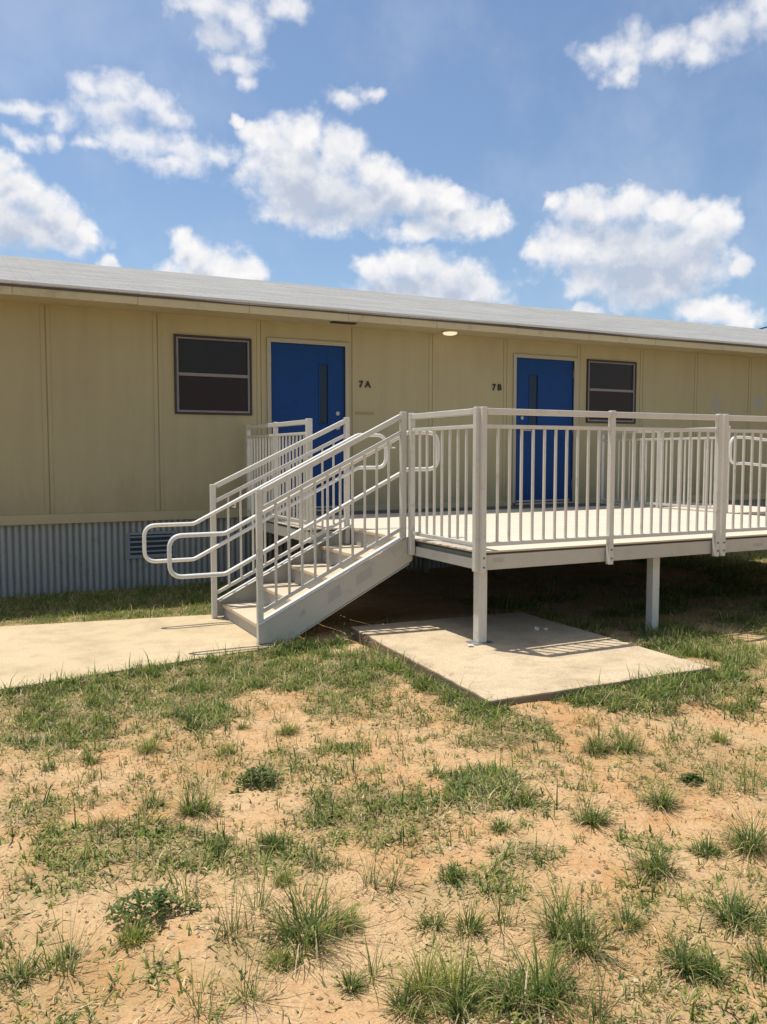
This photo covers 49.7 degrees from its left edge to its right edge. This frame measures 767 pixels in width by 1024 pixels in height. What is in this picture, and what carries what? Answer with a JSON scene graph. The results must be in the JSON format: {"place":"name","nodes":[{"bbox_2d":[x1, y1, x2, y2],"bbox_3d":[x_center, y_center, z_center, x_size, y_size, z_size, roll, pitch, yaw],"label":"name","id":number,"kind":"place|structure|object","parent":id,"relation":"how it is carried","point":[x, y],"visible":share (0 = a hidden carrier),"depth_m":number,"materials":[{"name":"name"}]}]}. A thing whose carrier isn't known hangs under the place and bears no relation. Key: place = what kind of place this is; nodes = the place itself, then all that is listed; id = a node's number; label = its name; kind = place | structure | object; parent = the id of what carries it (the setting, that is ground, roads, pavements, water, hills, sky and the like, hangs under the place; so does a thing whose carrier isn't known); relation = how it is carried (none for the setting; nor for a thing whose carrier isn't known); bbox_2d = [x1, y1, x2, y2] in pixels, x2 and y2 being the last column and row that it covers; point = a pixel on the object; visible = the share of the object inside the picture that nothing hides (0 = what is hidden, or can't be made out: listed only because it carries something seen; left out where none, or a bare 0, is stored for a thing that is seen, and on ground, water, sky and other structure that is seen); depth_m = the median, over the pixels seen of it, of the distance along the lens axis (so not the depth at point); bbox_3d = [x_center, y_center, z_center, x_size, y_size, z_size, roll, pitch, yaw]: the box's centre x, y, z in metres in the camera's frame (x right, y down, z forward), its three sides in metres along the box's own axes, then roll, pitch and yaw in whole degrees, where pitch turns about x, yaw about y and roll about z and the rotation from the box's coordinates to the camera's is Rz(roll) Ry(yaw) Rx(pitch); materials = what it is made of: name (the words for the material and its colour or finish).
{"place":"outdoors","nodes":[
{"label":"outdoors","id":0,"kind":"place"},
{"bbox_2d":[0,615,302,689],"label":"path","id":1,"kind":"structure","parent":0,"point":[33,652],"depth_m":6.60,"materials":[{"name":"concrete"}]},
{"bbox_2d":[217,524,412,643],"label":"staircase","id":2,"kind":"structure","parent":1,"relation":"on","point":[323,598],"depth_m":7.07,"materials":[{"name":"metal"}]},
{"bbox_2d":[142,417,386,618],"bbox_3d":[-1.056,0.033,7.806,2.400,1.873,0.122,-2,4,-26],"label":"stair railing","id":3,"kind":"object","parent":2,"relation":"attached to","point":[214,511],"visible":0.92,"depth_m":7.79,"materials":[{"name":"metal"}]},
{"bbox_2d":[167,412,439,643],"bbox_3d":[-0.560,0.102,6.808,2.400,1.873,0.122,-2,4,-26],"label":"stair railing","id":4,"kind":"object","parent":2,"relation":"attached to","point":[261,509],"visible":0.9,"depth_m":6.79,"materials":[{"name":"metal"}]},
{"bbox_2d":[0,550,766,1023],"bbox_3d":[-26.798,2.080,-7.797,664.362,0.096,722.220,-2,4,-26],"label":"ground","id":5,"kind":"structure","parent":0,"point":[408,600],"depth_m":3.31,"materials":[{"name":"soil"}]},
{"bbox_2d":[0,943,55,994],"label":"grass tuft","id":6,"kind":"object","parent":5,"relation":"on","point":[17,968],"visible":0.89,"depth_m":2.46,"materials":[{"name":"green plant"}]},
{"bbox_2d":[35,759,57,773],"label":"grass tuft","id":7,"kind":"object","parent":5,"relation":"on","point":[46,767],"visible":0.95,"depth_m":4.10,"materials":[{"name":"green plant"}]},
{"bbox_2d":[53,939,81,962],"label":"grass tuft","id":8,"kind":"object","parent":5,"relation":"on","point":[66,949],"visible":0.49,"depth_m":2.58,"materials":[{"name":"green plant"}]},
{"bbox_2d":[14,856,144,977],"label":"grass stalks","id":9,"kind":"object","parent":5,"relation":"on","point":[65,969],"depth_m":2.50,"materials":[{"name":"green plant"}]},
{"bbox_2d":[74,747,105,766],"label":"grass tuft","id":10,"kind":"object","parent":5,"relation":"on","point":[88,759],"visible":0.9,"depth_m":4.23,"materials":[{"name":"green plant"}]},
{"bbox_2d":[105,911,157,952],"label":"grass tuft","id":11,"kind":"object","parent":5,"relation":"on","point":[132,935],"visible":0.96,"depth_m":2.65,"materials":[{"name":"green plant"}]},
{"bbox_2d":[0,579,275,626],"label":"grass","id":12,"kind":"structure","parent":5,"relation":"on","point":[61,604],"depth_m":8.41,"materials":[{"name":"green plant"}]},
{"bbox_2d":[127,730,166,757],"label":"grass tuft","id":13,"kind":"object","parent":5,"relation":"on","point":[150,748],"visible":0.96,"depth_m":4.36,"materials":[{"name":"green plant"}]},
{"bbox_2d":[135,784,170,810],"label":"grass tuft","id":14,"kind":"object","parent":5,"relation":"on","point":[153,801],"visible":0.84,"depth_m":3.68,"materials":[{"name":"green plant"}]},
{"bbox_2d":[103,881,214,941],"bbox_3d":[-0.773,1.319,2.800,0.263,0.117,0.313,4,5,42],"label":"broadleaf weed","id":15,"kind":"object","parent":5,"relation":"on","point":[156,895],"visible":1,"depth_m":2.79,"materials":[{"name":"green plant"}]},
{"bbox_2d":[157,772,234,824],"bbox_3d":[-0.815,1.238,3.598,0.379,0.364,0.356,0,4,4],"label":"grass tuft","id":16,"kind":"object","parent":5,"relation":"on","point":[190,806],"visible":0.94,"depth_m":3.59,"materials":[{"name":"green plant"}]},
{"bbox_2d":[153,948,265,1023],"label":"grass stalks","id":17,"kind":"object","parent":5,"relation":"on","point":[206,1003],"depth_m":2.27,"materials":[{"name":"green plant"}]},
{"bbox_2d":[208,737,245,758],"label":"grass tuft","id":18,"kind":"object","parent":5,"relation":"on","point":[224,749],"visible":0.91,"depth_m":4.36,"materials":[{"name":"green plant"}]},
{"bbox_2d":[184,867,273,952],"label":"grass stalks","id":19,"kind":"object","parent":5,"relation":"on","point":[231,929],"depth_m":2.67,"materials":[{"name":"green plant"}]},
{"bbox_2d":[228,719,254,731],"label":"grass tuft","id":20,"kind":"object","parent":5,"relation":"on","point":[241,726],"visible":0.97,"depth_m":4.74,"materials":[{"name":"green plant"}]},
{"bbox_2d":[228,764,285,793],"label":"broadleaf weed","id":21,"kind":"object","parent":5,"relation":"on","point":[254,773],"visible":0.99,"depth_m":3.92,"materials":[{"name":"green plant"}]},
{"bbox_2d":[182,826,336,933],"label":"grass stalks","id":22,"kind":"object","parent":5,"relation":"on","point":[260,904],"depth_m":2.82,"materials":[{"name":"green plant"}]},
{"bbox_2d":[200,921,331,1016],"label":"grass stalks","id":23,"kind":"object","parent":5,"relation":"on","point":[254,996],"depth_m":2.35,"materials":[{"name":"green plant"}]},
{"bbox_2d":[249,828,289,857],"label":"grass tuft","id":24,"kind":"object","parent":5,"relation":"on","point":[267,838],"visible":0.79,"depth_m":3.27,"materials":[{"name":"green plant"}]},
{"bbox_2d":[256,942,300,975],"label":"grass tuft","id":25,"kind":"object","parent":5,"relation":"on","point":[271,959],"visible":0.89,"depth_m":2.52,"materials":[{"name":"green plant"}]},
{"bbox_2d":[269,867,300,888],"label":"grass tuft","id":26,"kind":"object","parent":5,"relation":"on","point":[281,879],"visible":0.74,"depth_m":3.00,"materials":[{"name":"green plant"}]},
{"bbox_2d":[266,719,305,737],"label":"grass tuft","id":27,"kind":"object","parent":5,"relation":"on","point":[287,729],"visible":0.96,"depth_m":4.66,"materials":[{"name":"green plant"}]},
{"bbox_2d":[205,833,400,986],"bbox_3d":[-0.189,1.274,2.675,0.646,0.472,0.570,-4,5,-42],"label":"grass tuft","id":28,"kind":"object","parent":5,"relation":"on","point":[289,931],"visible":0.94,"depth_m":2.67,"materials":[{"name":"green plant"}]},
{"bbox_2d":[296,840,333,872],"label":"grass tuft","id":29,"kind":"object","parent":5,"relation":"on","point":[306,857],"visible":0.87,"depth_m":3.15,"materials":[{"name":"green plant"}]},
{"bbox_2d":[323,901,371,935],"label":"grass tuft","id":30,"kind":"object","parent":5,"relation":"on","point":[356,921],"visible":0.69,"depth_m":2.74,"materials":[{"name":"green plant"}]},
{"bbox_2d":[325,956,377,998],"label":"grass tuft","id":31,"kind":"object","parent":5,"relation":"on","point":[351,982],"visible":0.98,"depth_m":2.42,"materials":[{"name":"green plant"}]},
{"bbox_2d":[315,908,429,992],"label":"grass stalks","id":32,"kind":"object","parent":5,"relation":"on","point":[371,968],"depth_m":2.47,"materials":[{"name":"green plant"}]},
{"bbox_2d":[313,818,437,896],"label":"grass stalks","id":33,"kind":"object","parent":5,"relation":"on","point":[368,881],"depth_m":2.98,"materials":[{"name":"plant"}]},
{"bbox_2d":[0,255,766,596],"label":"portable classroom","id":34,"kind":"structure","parent":5,"relation":"on","point":[134,403],"depth_m":10.04,"materials":[{"name":"beige paint"}]},
{"bbox_2d":[173,334,251,415],"bbox_3d":[-1.998,-1.598,9.726,0.918,0.908,0.072,-2,4,-26],"label":"window","id":35,"kind":"structure","parent":34,"relation":"in","point":[213,375],"depth_m":9.71,"materials":[{"name":"glass"}]},
{"bbox_2d":[271,342,343,508],"bbox_3d":[-0.929,-1.054,10.280,0.979,2.024,0.110,-2,4,-26],"label":"door","id":36,"kind":"structure","parent":34,"relation":"in","point":[307,381],"depth_m":10.28,"materials":[{"name":"blue paint"}]},
{"bbox_2d":[359,381,370,387],"bbox_3d":[-0.235,-1.630,10.574,0.168,0.088,0.008,-2,4,-26],"label":"room number","id":37,"kind":"object","parent":34,"relation":"attached to","point":[367,384],"visible":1,"depth_m":10.58,"materials":[{"name":"black plastic"}]},
{"bbox_2d":[442,330,457,335],"bbox_3d":[0.869,-2.337,10.829,0.220,0.057,0.220,-2,4,-26],"label":"soffit light","id":38,"kind":"object","parent":34,"relation":"attached to","point":[449,332],"visible":1,"depth_m":10.75,"materials":[{"name":"paint"}]},
{"bbox_2d":[515,358,573,501],"bbox_3d":[2.315,-1.165,11.886,1.019,2.024,0.110,-2,4,-26],"label":"door","id":39,"kind":"structure","parent":34,"relation":"in","point":[541,384],"depth_m":11.89,"materials":[{"name":"blue paint"}]},
{"bbox_2d":[586,359,636,423],"bbox_3d":[3.399,-1.793,12.397,0.948,0.928,0.072,-2,4,-26],"label":"window","id":40,"kind":"structure","parent":34,"relation":"in","point":[610,385],"depth_m":12.38,"materials":[{"name":"glass"}]},
{"bbox_2d":[0,601,766,1023],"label":"grass","id":41,"kind":"structure","parent":5,"relation":"on","point":[474,779],"depth_m":4.02,"materials":[{"name":"green plant"}]},
{"bbox_2d":[0,615,766,1023],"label":"straw","id":42,"kind":"object","parent":5,"relation":"on","point":[380,861],"visible":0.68,"depth_m":3.15,"materials":[{"name":"beige plant"}]},
{"bbox_2d":[0,617,766,1023],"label":"soil crumbs","id":43,"kind":"object","parent":5,"relation":"on","point":[118,1017],"visible":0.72,"depth_m":3.45,"materials":[{"name":"brown soil"}]},
{"bbox_2d":[350,849,436,893],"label":"grass stalks","id":44,"kind":"object","parent":5,"relation":"on","point":[394,878],"depth_m":2.97,"materials":[{"name":"plant"}]},
{"bbox_2d":[364,961,448,1023],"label":"grass tuft","id":45,"kind":"object","parent":5,"relation":"on","point":[405,1003],"visible":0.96,"depth_m":2.31,"materials":[{"name":"green plant"}]},
{"bbox_2d":[406,896,459,942],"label":"grass tuft","id":46,"kind":"object","parent":5,"relation":"on","point":[431,922],"visible":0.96,"depth_m":2.74,"materials":[{"name":"green plant"}]},
{"bbox_2d":[417,759,453,781],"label":"grass tuft","id":47,"kind":"object","parent":5,"relation":"on","point":[435,771],"visible":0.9,"depth_m":3.99,"materials":[{"name":"green plant"}]},
{"bbox_2d":[372,910,508,1023],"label":"grass tuft","id":48,"kind":"object","parent":5,"relation":"on","point":[425,977],"visible":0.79,"depth_m":2.39,"materials":[{"name":"green plant"}]},
{"bbox_2d":[432,860,466,890],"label":"grass tuft","id":49,"kind":"object","parent":5,"relation":"on","point":[443,874],"visible":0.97,"depth_m":3.03,"materials":[{"name":"green plant"}]},
{"bbox_2d":[415,942,502,1023],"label":"grass tuft","id":50,"kind":"object","parent":5,"relation":"on","point":[471,1004],"visible":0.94,"depth_m":2.30,"materials":[{"name":"green plant"}]},
{"bbox_2d":[442,889,501,946],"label":"grass tuft","id":51,"kind":"object","parent":5,"relation":"on","point":[471,923],"visible":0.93,"depth_m":2.72,"materials":[{"name":"green plant"}]},
{"bbox_2d":[246,503,766,645],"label":"entrance deck","id":52,"kind":"structure","parent":5,"relation":"on","point":[652,550],"depth_m":7.41,"materials":[{"name":"paint"}]},
{"bbox_2d":[246,418,312,538],"bbox_3d":[-1.163,-0.375,8.988,0.063,1.197,2.031,-2,4,-26],"label":"guard railing","id":53,"kind":"object","parent":52,"relation":"on","point":[274,436],"visible":0.7,"depth_m":8.88,"materials":[{"name":"metal"}]},
{"bbox_2d":[408,407,479,571],"bbox_3d":[0.469,-0.196,6.606,0.053,1.224,1.061,-2,4,-26],"label":"guard railing","id":54,"kind":"object","parent":52,"relation":"attached to","point":[475,427],"visible":1,"depth_m":6.51,"materials":[{"name":"metal"}]},
{"bbox_2d":[479,407,722,572],"bbox_3d":[1.823,-0.193,6.669,2.466,1.239,0.052,-2,4,-26],"label":"guard railing","id":55,"kind":"object","parent":52,"relation":"attached to","point":[609,537],"visible":1,"depth_m":6.63,"materials":[{"name":"metal"}]},
{"bbox_2d":[599,426,730,512],"bbox_3d":[3.723,-0.590,11.205,0.045,1.074,2.305,-2,4,-26],"label":"guard railing","id":56,"kind":"object","parent":52,"relation":"on","point":[658,439],"visible":0.58,"depth_m":11.18,"materials":[{"name":"metal"}]},
{"bbox_2d":[719,414,766,555],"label":"guard railing","id":57,"kind":"object","parent":52,"relation":"attached to","point":[727,418],"visible":1,"depth_m":7.30,"materials":[{"name":"metal"}]},
{"bbox_2d":[482,812,531,839],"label":"grass tuft","id":58,"kind":"object","parent":5,"relation":"on","point":[496,826],"visible":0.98,"depth_m":3.41,"materials":[{"name":"green plant"}]},
{"bbox_2d":[473,858,547,949],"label":"grass stalks","id":59,"kind":"object","parent":5,"relation":"on","point":[503,918],"depth_m":2.73,"materials":[{"name":"green plant"}]},
{"bbox_2d":[350,612,711,708],"bbox_3d":[0.932,1.112,6.311,1.814,0.195,2.333,-2,4,-26],"label":"concrete pad","id":60,"kind":"object","parent":5,"relation":"on","point":[519,657],"visible":0.6,"depth_m":5.95,"materials":[{"name":"beige concrete"}]},
{"bbox_2d":[457,913,617,1023],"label":"grass tuft","id":61,"kind":"object","parent":5,"relation":"on","point":[537,986],"visible":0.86,"depth_m":2.37,"materials":[{"name":"green plant"}]},
{"bbox_2d":[492,855,647,978],"bbox_3d":[0.618,1.284,2.624,0.489,0.359,0.506,-1,4,-16],"label":"grass tuft","id":62,"kind":"object","parent":5,"relation":"on","point":[551,925],"visible":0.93,"depth_m":2.64,"materials":[{"name":"green plant"}]},
{"bbox_2d":[384,552,766,694],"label":"grass","id":63,"kind":"structure","parent":5,"relation":"on","point":[721,574],"depth_m":8.44,"materials":[{"name":"green plant"}]},
{"bbox_2d":[486,937,683,1023],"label":"grass stalks","id":64,"kind":"object","parent":5,"relation":"on","point":[600,1007],"depth_m":2.27,"materials":[{"name":"green plant"}]},
{"bbox_2d":[554,783,623,834],"bbox_3d":[0.864,1.225,3.462,0.309,0.276,0.319,2,5,31],"label":"grass tuft","id":65,"kind":"object","parent":5,"relation":"on","point":[586,816],"visible":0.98,"depth_m":3.47,"materials":[{"name":"green plant"}]},
{"bbox_2d":[567,727,625,758],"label":"grass tuft","id":66,"kind":"object","parent":5,"relation":"on","point":[597,747],"visible":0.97,"depth_m":4.34,"materials":[{"name":"green plant"}]},
{"bbox_2d":[587,722,655,759],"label":"grass tuft","id":67,"kind":"object","parent":5,"relation":"on","point":[627,746],"visible":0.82,"depth_m":4.33,"materials":[{"name":"green plant"}]},
{"bbox_2d":[602,894,655,940],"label":"grass tuft","id":68,"kind":"object","parent":5,"relation":"on","point":[627,916],"visible":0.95,"depth_m":2.71,"materials":[{"name":"green plant"}]},
{"bbox_2d":[600,816,696,890],"bbox_3d":[0.982,1.282,3.041,0.367,0.285,0.349,1,4,11],"label":"grass tuft","id":69,"kind":"object","parent":5,"relation":"on","point":[658,861],"visible":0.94,"depth_m":3.05,"materials":[{"name":"green plant"}]},
{"bbox_2d":[615,767,697,817],"bbox_3d":[1.203,1.246,3.642,0.341,0.241,0.373,-2,4,-26],"label":"grass tuft","id":70,"kind":"object","parent":5,"relation":"on","point":[664,802],"visible":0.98,"depth_m":3.63,"materials":[{"name":"green plant"}]},
{"bbox_2d":[651,722,689,744],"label":"grass stalks","id":71,"kind":"object","parent":5,"relation":"on","point":[664,736],"depth_m":4.51,"materials":[{"name":"plant"}]},
{"bbox_2d":[603,501,765,514],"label":"access ramp","id":72,"kind":"structure","parent":5,"relation":"on","point":[746,510],"depth_m":11.39,"materials":[{"name":"paint"}]},
{"bbox_2d":[729,436,766,466],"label":"ramp railing","id":73,"kind":"object","parent":72,"relation":"on","point":[730,450],"visible":0.71,"depth_m":10.15,"materials":[{"name":"metal"}]},
{"bbox_2d":[643,911,731,991],"bbox_3d":[0.876,1.334,2.473,0.285,0.224,0.309,-2,4,-26],"label":"grass tuft","id":74,"kind":"object","parent":5,"relation":"on","point":[679,962],"visible":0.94,"depth_m":2.48,"materials":[{"name":"green plant"}]},
{"bbox_2d":[674,772,706,786],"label":"broadleaf weed","id":75,"kind":"object","parent":5,"relation":"on","point":[691,777],"visible":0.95,"depth_m":3.91,"materials":[{"name":"green plant"}]},
{"bbox_2d":[682,826,736,862],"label":"grass tuft","id":76,"kind":"object","parent":5,"relation":"on","point":[700,852],"visible":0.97,"depth_m":3.19,"materials":[{"name":"green plant"}]},
{"bbox_2d":[680,941,742,990],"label":"grass tuft","id":77,"kind":"object","parent":5,"relation":"on","point":[707,966],"visible":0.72,"depth_m":2.46,"materials":[{"name":"green plant"}]},
{"bbox_2d":[671,752,751,801],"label":"grass stalks","id":78,"kind":"object","parent":5,"relation":"on","point":[711,784],"depth_m":3.80,"materials":[{"name":"green plant"}]},
{"bbox_2d":[674,869,766,946],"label":"grass tuft","id":79,"kind":"object","parent":5,"relation":"on","point":[728,913],"visible":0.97,"depth_m":2.70,"materials":[{"name":"green plant"}]},
{"bbox_2d":[704,723,736,745],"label":"grass tuft","id":80,"kind":"object","parent":5,"relation":"on","point":[722,738],"visible":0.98,"depth_m":4.51,"materials":[{"name":"green plant"}]},
{"bbox_2d":[695,741,766,801],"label":"grass stalks","id":81,"kind":"object","parent":5,"relation":"on","point":[748,786],"depth_m":3.80,"materials":[{"name":"green plant"}]},
{"bbox_2d":[696,792,766,864],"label":"grass tuft","id":82,"kind":"object","parent":5,"relation":"on","point":[745,836],"visible":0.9,"depth_m":3.23,"materials":[{"name":"green plant"}]},
{"bbox_2d":[701,550,766,563],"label":"grass","id":83,"kind":"structure","parent":5,"relation":"on","point":[752,556],"depth_m":12.35,"materials":[{"name":"green plant"}]},
{"bbox_2d":[724,923,766,986],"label":"grass tuft","id":84,"kind":"object","parent":5,"relation":"on","point":[762,958],"visible":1,"depth_m":2.48,"materials":[{"name":"green plant"}]},
{"bbox_2d":[0,0,766,329],"label":"sky","id":85,"kind":"structure","parent":0,"point":[592,156],"materials":[{"name":"blue"}]}
]}

